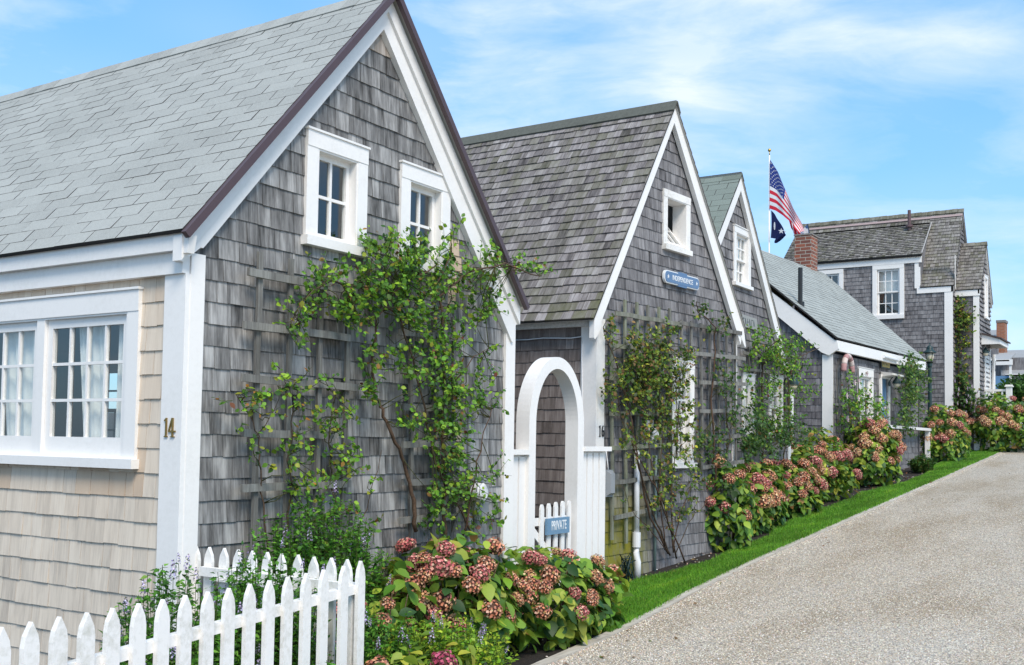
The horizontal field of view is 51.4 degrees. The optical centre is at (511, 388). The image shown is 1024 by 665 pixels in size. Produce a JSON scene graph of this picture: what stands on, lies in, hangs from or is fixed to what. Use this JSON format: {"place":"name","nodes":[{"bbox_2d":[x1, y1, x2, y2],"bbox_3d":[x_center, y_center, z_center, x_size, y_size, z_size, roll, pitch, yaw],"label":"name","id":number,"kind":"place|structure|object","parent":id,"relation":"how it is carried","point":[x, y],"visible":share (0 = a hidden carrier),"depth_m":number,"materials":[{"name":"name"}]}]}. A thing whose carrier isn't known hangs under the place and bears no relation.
{"place":"outdoors","nodes":[
{"label":"outdoors","id":0,"kind":"place"},
{"bbox_2d":[0,0,1023,408],"label":"sky","id":1,"kind":"structure","parent":0,"point":[862,108],"materials":[{"name":"blue"}]},
{"bbox_2d":[108,413,1019,664],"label":"ground","id":2,"kind":"structure","parent":0,"point":[529,656],"depth_m":12.10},
{"bbox_2d":[99,553,260,664],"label":"hyssop","id":3,"kind":"object","parent":2,"relation":"on","point":[158,597],"visible":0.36,"depth_m":4.81,"materials":[{"name":"green plant"}]},
{"bbox_2d":[0,561,364,664],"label":"picket fence","id":4,"kind":"object","parent":2,"relation":"on","point":[350,597],"visible":1,"depth_m":4.35,"materials":[{"name":"white paint"}]},
{"bbox_2d":[175,534,334,664],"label":"hyssop","id":5,"kind":"object","parent":2,"relation":"on","point":[238,595],"visible":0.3,"depth_m":5.19,"materials":[{"name":"green plant"}]},
{"bbox_2d":[0,0,529,664],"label":"cottage","id":6,"kind":"structure","parent":2,"relation":"on","point":[152,206],"depth_m":6.75,"materials":[{"name":"grey wood"}]},
{"bbox_2d":[0,286,143,468],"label":"window","id":7,"kind":"structure","parent":6,"relation":"in","point":[29,326],"depth_m":6.52,"materials":[{"name":"white paint"}]},
{"bbox_2d":[107,368,117,437],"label":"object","id":8,"kind":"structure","parent":6,"relation":"in","point":[111,370],"depth_m":11.39,"materials":[{"name":"white fabric"}]},
{"bbox_2d":[240,251,361,552],"bbox_3d":[-1.300,0.123,6.634,0.044,1.851,1.045,-1,-3,33],"label":"trellis","id":9,"kind":"object","parent":6,"relation":"attached to","point":[256,378],"visible":0.73,"depth_m":6.54,"materials":[{"name":"grey wood"}]},
{"bbox_2d":[211,360,383,555],"bbox_3d":[-1.205,0.467,6.545,0.383,1.259,1.403,-1,-3,33],"label":"climbing rose","id":10,"kind":"object","parent":9,"relation":"attached to","point":[260,396],"visible":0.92,"depth_m":6.53,"materials":[{"name":"green plant"}]},
{"bbox_2d":[300,125,371,258],"bbox_3d":[-1.180,-1.279,7.023,0.160,0.759,0.625,-1,-3,33],"label":"window","id":11,"kind":"structure","parent":6,"relation":"in","point":[331,149],"depth_m":7.03,"materials":[{"name":"white paint"}]},
{"bbox_2d":[272,213,557,543],"bbox_3d":[-0.539,-0.069,7.617,0.581,2.459,3.306,-1,-3,33],"label":"climbing rose","id":12,"kind":"object","parent":6,"relation":"attached to","point":[406,277],"visible":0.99,"depth_m":7.50,"materials":[{"name":"green plant"}]},
{"bbox_2d":[398,160,454,277],"bbox_3d":[-0.665,-1.233,7.822,0.160,0.759,0.630,-1,-3,33],"label":"window","id":13,"kind":"structure","parent":6,"relation":"in","point":[420,180],"depth_m":7.84,"materials":[{"name":"white paint"}]},
{"bbox_2d":[398,307,464,537],"bbox_3d":[-0.585,0.254,7.740,0.044,1.652,0.810,-1,-3,33],"label":"trellis","id":14,"kind":"object","parent":6,"relation":"attached to","point":[410,445],"visible":0.49,"depth_m":7.61,"materials":[{"name":"grey wood"}]},
{"bbox_2d":[465,404,488,613],"bbox_3d":[-0.258,1.080,8.194,0.160,1.918,0.243,-1,-3,33],"label":"electric meter","id":15,"kind":"object","parent":6,"relation":"attached to","point":[485,506],"visible":0.45,"depth_m":8.17,"materials":[{"name":"white plastic"}]},
{"bbox_2d":[195,546,352,664],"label":"picket fence","id":16,"kind":"object","parent":2,"relation":"on","point":[207,568],"visible":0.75,"depth_m":5.62,"materials":[{"name":"white paint"}]},
{"bbox_2d":[242,480,399,637],"bbox_3d":[-1.190,1.247,6.418,0.545,1.390,1.454,-1,-3,33],"label":"hyssop","id":17,"kind":"object","parent":2,"relation":"on","point":[305,548],"visible":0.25,"depth_m":6.46,"materials":[{"name":"green plant"}]},
{"bbox_2d":[335,594,420,664],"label":"hyssop","id":18,"kind":"object","parent":2,"relation":"on","point":[370,647],"visible":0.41,"depth_m":6.08,"materials":[{"name":"green plant"}]},
{"bbox_2d":[335,557,444,664],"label":"hydrangea","id":19,"kind":"object","parent":2,"relation":"on","point":[400,573],"visible":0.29,"depth_m":6.68,"materials":[{"name":"green plant"}]},
{"bbox_2d":[374,650,459,664],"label":"hydrangea","id":20,"kind":"object","parent":2,"relation":"on","point":[442,658],"visible":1,"depth_m":5.22,"materials":[{"name":"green plant"}]},
{"bbox_2d":[364,630,475,664],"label":"hydrangea","id":21,"kind":"object","parent":2,"relation":"on","point":[461,657],"visible":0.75,"depth_m":5.97,"materials":[{"name":"green plant"}]},
{"bbox_2d":[370,610,519,664],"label":"hyssop","id":22,"kind":"object","parent":2,"relation":"on","point":[487,650],"visible":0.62,"depth_m":6.27,"materials":[{"name":"green plant"}]},
{"bbox_2d":[367,531,539,664],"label":"hydrangea","id":23,"kind":"object","parent":2,"relation":"on","point":[489,602],"visible":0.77,"depth_m":7.15,"materials":[{"name":"green plant"}]},
{"bbox_2d":[512,357,611,564],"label":"garden arch","id":24,"kind":"structure","parent":2,"relation":"on","point":[585,467],"depth_m":10.18,"materials":[{"name":"white paint"}]},
{"bbox_2d":[535,500,570,588],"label":"picket gate","id":25,"kind":"structure","parent":24,"relation":"attached to","point":[539,536],"depth_m":9.89,"materials":[{"name":"white paint"}]},
{"bbox_2d":[545,517,569,534],"bbox_3d":[0.424,1.273,9.903,0.030,0.148,0.405,-1,-3,33],"label":"sign","id":26,"kind":"object","parent":25,"relation":"attached to","point":[558,525],"visible":1,"depth_m":9.88,"materials":[{"name":"blue paint"}]},
{"bbox_2d":[500,544,633,652],"bbox_3d":[0.369,1.676,8.722,1.042,0.856,1.906,-1,-3,33],"label":"hydrangea","id":27,"kind":"object","parent":2,"relation":"on","point":[587,585],"visible":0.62,"depth_m":8.29,"materials":[{"name":"green plant"}]},
{"bbox_2d":[461,100,746,577],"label":"cottage","id":28,"kind":"structure","parent":2,"relation":"on","point":[606,214],"depth_m":12.13,"materials":[{"name":"grey wood"}]},
{"bbox_2d":[515,336,582,401],"bbox_3d":[0.385,-0.059,11.355,0.880,0.984,0.012,-1,-3,33],"label":"cable","id":29,"kind":"object","parent":28,"relation":"attached to","point":[563,338],"visible":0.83,"depth_m":11.19,"materials":[{"name":"white plastic"}]},
{"bbox_2d":[605,451,614,496],"bbox_3d":[1.021,0.882,11.135,0.086,0.491,0.130,-1,-3,38],"label":"junction box","id":30,"kind":"object","parent":28,"relation":"attached to","point":[609,483],"visible":0.84,"depth_m":11.08,"materials":[{"name":"white plastic"}]},
{"bbox_2d":[632,450,640,578],"bbox_3d":[1.355,1.364,11.536,0.088,1.394,0.110,1,-3,-13],"label":"drain pipe","id":31,"kind":"object","parent":28,"relation":"attached to","point":[636,539],"visible":0.86,"depth_m":11.52,"materials":[{"name":"white plastic"}]},
{"bbox_2d":[609,300,681,543],"bbox_3d":[1.475,0.361,11.735,0.044,2.625,1.515,-1,-3,38],"label":"trellis","id":32,"kind":"object","parent":28,"relation":"attached to","point":[637,317],"visible":0.66,"depth_m":11.47,"materials":[{"name":"grey wood"}]},
{"bbox_2d":[640,420,658,571],"bbox_3d":[1.548,1.196,11.805,0.181,1.686,0.301,-1,-3,33],"label":"electric meter","id":33,"kind":"object","parent":28,"relation":"attached to","point":[655,514],"visible":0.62,"depth_m":11.89,"materials":[{"name":"white plastic"}]},
{"bbox_2d":[599,313,716,563],"bbox_3d":[1.666,0.573,11.750,0.550,2.813,2.694,-1,-3,36],"label":"climbing rose","id":34,"kind":"object","parent":28,"relation":"attached to","point":[656,382],"visible":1,"depth_m":11.69,"materials":[{"name":"green plant"}]},
{"bbox_2d":[662,188,692,256],"bbox_3d":[1.799,-1.939,12.575,0.420,0.700,0.635,-1,-3,38],"label":"window","id":35,"kind":"structure","parent":28,"relation":"in","point":[680,240],"depth_m":12.64,"materials":[{"name":"white paint"}]},
{"bbox_2d":[662,270,698,289],"bbox_3d":[1.989,-1.273,12.490,0.040,0.171,0.835,-1,-3,38],"label":"sign","id":36,"kind":"object","parent":28,"relation":"attached to","point":[681,280],"visible":1,"depth_m":12.44,"materials":[{"name":"paint"}]},
{"bbox_2d":[672,357,696,467],"bbox_3d":[1.984,0.284,12.524,0.143,1.289,0.580,-1,-3,38],"label":"window","id":37,"kind":"structure","parent":28,"relation":"in","point":[680,463],"depth_m":12.64,"materials":[{"name":"white paint"}]},
{"bbox_2d":[678,320,747,469],"bbox_3d":[2.473,0.103,13.030,0.044,1.760,1.827,-1,-3,38],"label":"trellis","id":38,"kind":"object","parent":28,"relation":"attached to","point":[709,355],"visible":0.86,"depth_m":13.11,"materials":[{"name":"grey wood"}]},
{"bbox_2d":[690,300,746,491],"bbox_3d":[2.510,0.134,12.925,0.533,2.343,1.822,-1,-3,33],"label":"climbing rose","id":39,"kind":"object","parent":38,"relation":"attached to","point":[728,419],"visible":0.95,"depth_m":12.91,"materials":[{"name":"green plant"}]},
{"bbox_2d":[619,553,635,579],"bbox_3d":[1.227,1.889,11.314,0.118,0.285,0.224,-1,-3,33],"label":"cable bundle","id":40,"kind":"object","parent":2,"relation":"on","point":[626,567],"visible":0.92,"depth_m":11.30,"materials":[{"name":"rubber"}]},
{"bbox_2d":[676,172,790,484],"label":"cottage","id":41,"kind":"structure","parent":2,"relation":"on","point":[727,199],"depth_m":15.49,"materials":[{"name":"grey wood"}]},
{"bbox_2d":[732,224,753,290],"bbox_3d":[3.279,-1.887,15.372,0.185,0.869,0.710,-1,-3,33],"label":"window","id":42,"kind":"structure","parent":41,"relation":"in","point":[741,243],"depth_m":15.46,"materials":[{"name":"white paint"}]},
{"bbox_2d":[741,372,757,434],"bbox_3d":[3.415,0.233,15.496,0.145,0.919,0.530,-1,-3,33],"label":"window","id":43,"kind":"structure","parent":41,"relation":"in","point":[745,401],"depth_m":15.60,"materials":[{"name":"white paint"}]},
{"bbox_2d":[742,314,757,329],"bbox_3d":[3.391,-0.972,15.407,0.032,0.180,0.870,-1,-3,33],"label":"sign","id":44,"kind":"object","parent":41,"relation":"attached to","point":[750,321],"visible":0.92,"depth_m":15.51,"materials":[{"name":"silver metal"}]},
{"bbox_2d":[743,347,790,427],"bbox_3d":[3.873,0.101,16.091,0.044,1.350,2.161,-1,-3,33],"label":"trellis","id":45,"kind":"object","parent":41,"relation":"attached to","point":[759,370],"visible":0.38,"depth_m":15.82,"materials":[{"name":"grey wood"}]},
{"bbox_2d":[768,373,783,435],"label":"window","id":46,"kind":"structure","parent":41,"relation":"in","point":[781,377],"depth_m":16.67,"materials":[{"name":"white paint"}]},
{"bbox_2d":[737,320,822,445],"bbox_3d":[4.068,-0.066,16.065,0.699,1.856,3.708,-1,-3,33],"label":"climbing rose","id":47,"kind":"object","parent":41,"relation":"attached to","point":[767,356],"visible":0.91,"depth_m":15.85,"materials":[{"name":"green plant"}]},
{"bbox_2d":[783,373,798,389],"bbox_3d":[4.388,-0.121,16.754,0.248,0.280,0.180,-1,-3,33],"label":"wall lantern","id":48,"kind":"object","parent":41,"relation":"attached to","point":[796,382],"depth_m":16.68,"materials":[{"name":"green metal"}]},
{"bbox_2d":[704,454,766,551],"bbox_3d":[2.697,1.446,13.425,0.919,1.251,1.316,-1,-3,33],"label":"hydrangea","id":49,"kind":"object","parent":2,"relation":"on","point":[744,514],"visible":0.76,"depth_m":13.00,"materials":[{"name":"green plant"}]},
{"bbox_2d":[736,458,792,536],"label":"hydrangea","id":50,"kind":"object","parent":2,"relation":"on","point":[772,499],"visible":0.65,"depth_m":14.55,"materials":[{"name":"pink plant"}]},
{"bbox_2d":[531,451,1004,664],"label":"edging board","id":51,"kind":"object","parent":2,"relation":"on","point":[572,650],"visible":0.94,"depth_m":10.74,"materials":[{"name":"grey wood"}]},
{"bbox_2d":[768,148,770,252],"bbox_3d":[6.795,-2.280,28.157,0.088,8.252,0.090,-1,-3,33],"label":"flagpole","id":52,"kind":"object","parent":2,"relation":"on","point":[769,150],"visible":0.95,"depth_m":28.26,"materials":[{"name":"white metal"}]},
{"bbox_2d":[771,211,785,242],"bbox_3d":[7.028,-4.290,28.075,0.428,0.894,0.180,-1,-3,33],"label":"flag","id":53,"kind":"object","parent":52,"relation":"hanging from","point":[778,234],"visible":1,"depth_m":28.09,"materials":[{"name":"fabric"}]},
{"bbox_2d":[770,160,803,233],"bbox_3d":[7.242,-5.045,28.015,0.935,2.113,0.204,-1,-3,33],"label":"flag","id":54,"kind":"object","parent":52,"relation":"hanging from","point":[780,202],"visible":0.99,"depth_m":28.04,"materials":[{"name":"fabric"}]},
{"bbox_2d":[611,472,931,598],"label":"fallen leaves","id":55,"kind":"object","parent":2,"relation":"on","point":[823,502],"visible":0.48,"depth_m":18.01,"materials":[{"name":"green plant"}]},
{"bbox_2d":[737,402,810,464],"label":"shrub","id":56,"kind":"object","parent":2,"relation":"on","point":[754,438],"visible":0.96,"depth_m":14.95,"materials":[{"name":"green plant"}]},
{"bbox_2d":[791,390,793,454],"bbox_3d":[4.522,0.891,17.609,0.100,2.240,0.540,-1,-3,33],"label":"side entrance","id":57,"kind":"object","parent":2,"relation":"on","point":[792,397],"depth_m":17.79,"materials":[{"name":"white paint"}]},
{"bbox_2d":[771,456,829,518],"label":"hydrangea","id":58,"kind":"object","parent":2,"relation":"on","point":[808,485],"visible":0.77,"depth_m":16.01,"materials":[{"name":"pink plant"}]},
{"bbox_2d":[791,426,862,502],"bbox_3d":[5.160,1.314,18.229,2.311,1.355,1.324,3,-3,-37],"label":"hydrangea","id":59,"kind":"object","parent":2,"relation":"on","point":[836,472],"visible":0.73,"depth_m":17.88,"materials":[{"name":"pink plant"}]},
{"bbox_2d":[761,233,926,477],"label":"cottage","id":60,"kind":"structure","parent":2,"relation":"on","point":[832,319],"depth_m":21.95,"materials":[{"name":"grey wood"}]},
{"bbox_2d":[801,224,809,233],"bbox_3d":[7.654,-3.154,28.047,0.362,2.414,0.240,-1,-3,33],"label":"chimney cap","id":61,"kind":"object","parent":60,"relation":"attached to","point":[806,228],"visible":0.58,"depth_m":28.10,"materials":[{"name":"metal"}]},
{"bbox_2d":[835,367,859,434],"bbox_3d":[6.523,0.231,20.655,0.044,1.341,1.493,-1,-3,36],"label":"trellis","id":62,"kind":"object","parent":60,"relation":"attached to","point":[838,404],"visible":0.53,"depth_m":20.34,"materials":[{"name":"grey wood"}]},
{"bbox_2d":[841,353,854,372],"bbox_3d":[6.455,-0.500,20.456,0.110,0.357,0.588,-1,-3,36],"label":"life ring","id":63,"kind":"object","parent":60,"relation":"hanging from","point":[847,357],"visible":1,"depth_m":20.35,"materials":[{"name":"red paint"}]},
{"bbox_2d":[857,366,874,437],"bbox_3d":[7.160,0.285,21.709,0.196,1.424,1.000,-1,-3,36],"label":"window","id":64,"kind":"structure","parent":60,"relation":"in","point":[869,379],"depth_m":21.96,"materials":[{"name":"white paint"}]},
{"bbox_2d":[880,361,889,369],"bbox_3d":[7.965,-0.522,22.706,0.039,0.200,0.639,-1,-3,36],"label":"sign","id":65,"kind":"object","parent":60,"relation":"attached to","point":[884,365],"visible":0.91,"depth_m":22.62,"materials":[{"name":"gold metal"}]},
{"bbox_2d":[882,379,888,429],"bbox_3d":[7.931,0.841,22.675,0.100,2.130,0.480,-1,-3,36],"label":"door","id":66,"kind":"structure","parent":60,"relation":"in","point":[883,380],"depth_m":22.74,"materials":[{"name":"blue paint"}]},
{"bbox_2d":[883,355,898,361],"bbox_3d":[8.026,-0.646,22.611,0.094,0.079,0.941,-1,-3,36],"label":"flood light","id":67,"kind":"object","parent":60,"relation":"attached to","point":[890,358],"visible":1,"depth_m":22.52,"materials":[{"name":"white plastic"}]},
{"bbox_2d":[888,376,900,387],"bbox_3d":[8.177,-0.166,22.745,0.250,0.280,0.180,-1,-3,33],"label":"wall lantern","id":68,"kind":"object","parent":60,"relation":"attached to","point":[896,382],"depth_m":22.68,"materials":[{"name":"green metal"}]},
{"bbox_2d":[887,350,936,442],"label":"climbing vine","id":69,"kind":"object","parent":60,"relation":"attached to","point":[909,389],"visible":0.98,"depth_m":22.81,"materials":[{"name":"green plant"}]},
{"bbox_2d":[831,369,889,434],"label":"rose bush","id":70,"kind":"object","parent":2,"relation":"on","point":[853,405],"visible":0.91,"depth_m":20.21,"materials":[{"name":"green plant"}]},
{"bbox_2d":[844,416,906,485],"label":"hydrangea","id":71,"kind":"object","parent":2,"relation":"on","point":[883,450],"visible":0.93,"depth_m":20.10,"materials":[{"name":"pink plant"}]},
{"bbox_2d":[784,208,1010,452],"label":"house","id":72,"kind":"structure","parent":2,"relation":"on","point":[909,277],"depth_m":29.09,"materials":[{"name":"grey wood"}]},
{"bbox_2d":[820,269,843,288],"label":"window","id":73,"kind":"structure","parent":72,"relation":"in","point":[837,272],"depth_m":29.96,"materials":[{"name":"white paint"}]},
{"bbox_2d":[872,264,903,319],"bbox_3d":[10.359,-2.655,29.260,0.840,1.495,0.245,-1,-3,33],"label":"window","id":74,"kind":"structure","parent":72,"relation":"in","point":[891,280],"depth_m":29.29,"materials":[{"name":"white paint"}]},
{"bbox_2d":[953,295,978,408],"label":"climbing vine","id":75,"kind":"object","parent":72,"relation":"attached to","point":[959,315],"visible":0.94,"depth_m":28.44,"materials":[{"name":"green plant"}]},
{"bbox_2d":[952,372,987,422],"bbox_3d":[12.049,0.312,28.204,1.053,1.564,0.684,-1,-3,33],"label":"clematis","id":76,"kind":"object","parent":72,"relation":"attached to","point":[969,401],"visible":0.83,"depth_m":28.18,"materials":[{"name":"green plant"}]},
{"bbox_2d":[981,346,988,355],"bbox_3d":[12.716,-1.021,28.672,0.248,0.280,0.180,-1,-3,33],"label":"wall lantern","id":77,"kind":"object","parent":72,"relation":"attached to","point":[985,351],"depth_m":28.61,"materials":[{"name":"green metal"}]},
{"bbox_2d":[983,274,989,319],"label":"window","id":78,"kind":"structure","parent":72,"relation":"in","point":[985,276],"depth_m":29.38,"materials":[{"name":"white paint"}]},
{"bbox_2d":[986,353,989,448],"bbox_3d":[13.058,0.299,29.269,0.030,2.799,0.700,-1,-3,33],"label":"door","id":79,"kind":"structure","parent":72,"relation":"in","point":[987,357],"depth_m":29.32,"materials":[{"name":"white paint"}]},
{"bbox_2d":[991,354,994,398],"bbox_3d":[13.528,-0.195,30.126,0.294,1.553,0.080,-1,-3,33],"label":"post","id":80,"kind":"object","parent":72,"relation":"attached to","point":[993,371],"visible":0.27,"depth_m":30.06,"materials":[{"name":"white paint"}]},
{"bbox_2d":[884,425,931,475],"bbox_3d":[8.638,1.485,23.206,0.140,1.315,4.450,-1,-3,33],"label":"hand rail","id":81,"kind":"object","parent":2,"relation":"on","point":[927,443],"visible":0.34,"depth_m":24.81,"materials":[{"name":"white paint"}]},
{"bbox_2d":[906,453,935,472],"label":"shrub","id":82,"kind":"object","parent":2,"relation":"on","point":[922,463],"visible":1,"depth_m":22.64,"materials":[{"name":"green plant"}]},
{"bbox_2d":[923,343,936,457],"bbox_3d":[10.368,0.314,26.416,0.330,2.927,0.330,-1,-3,33],"label":"lamp post","id":83,"kind":"object","parent":2,"relation":"on","point":[929,352],"visible":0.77,"depth_m":26.40,"materials":[{"name":"green metal"}]},
{"bbox_2d":[920,403,971,462],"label":"hydrangea","id":84,"kind":"object","parent":2,"relation":"on","point":[950,437],"visible":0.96,"depth_m":25.09,"materials":[{"name":"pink plant"}]},
{"bbox_2d":[965,392,1023,451],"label":"hydrangea","id":85,"kind":"object","parent":2,"relation":"on","point":[993,417],"visible":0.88,"depth_m":27.70,"materials":[{"name":"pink plant"}]},
{"bbox_2d":[984,385,1013,447],"bbox_3d":[13.032,0.833,28.718,0.903,1.879,0.200,-1,-3,33],"label":"porch rail","id":86,"kind":"object","parent":2,"relation":"on","point":[1008,389],"visible":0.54,"depth_m":28.54,"materials":[{"name":"white paint"}]},
{"bbox_2d":[990,320,1023,388],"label":"house","id":87,"kind":"structure","parent":2,"relation":"on","point":[1008,362],"depth_m":46.14,"materials":[{"name":"white wood"}]},
{"bbox_2d":[995,376,1008,388],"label":"door","id":88,"kind":"structure","parent":87,"relation":"in","point":[997,378],"depth_m":45.28,"materials":[{"name":"blue paint"}]},
{"bbox_2d":[995,373,1023,423],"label":"fence","id":89,"kind":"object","parent":2,"relation":"on","point":[1018,390],"depth_m":35.46,"materials":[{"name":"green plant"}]},
{"bbox_2d":[546,447,1023,664],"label":"gravel lane","id":90,"kind":"structure","parent":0,"point":[998,482],"depth_m":10.32,"materials":[{"name":"beige gravel"}]},
{"bbox_2d":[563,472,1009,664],"bbox_3d":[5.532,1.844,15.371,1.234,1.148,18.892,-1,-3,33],"label":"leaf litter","id":91,"kind":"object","parent":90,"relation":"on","point":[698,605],"visible":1,"depth_m":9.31,"materials":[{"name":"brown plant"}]},
{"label":"turf ground","id":92,"kind":"structure","parent":0,"visible":0},
{"bbox_2d":[589,449,1003,631],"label":"grass","id":93,"kind":"structure","parent":92,"relation":"on","point":[647,591],"depth_m":13.20,"materials":[{"name":"green plant"}]}
]}

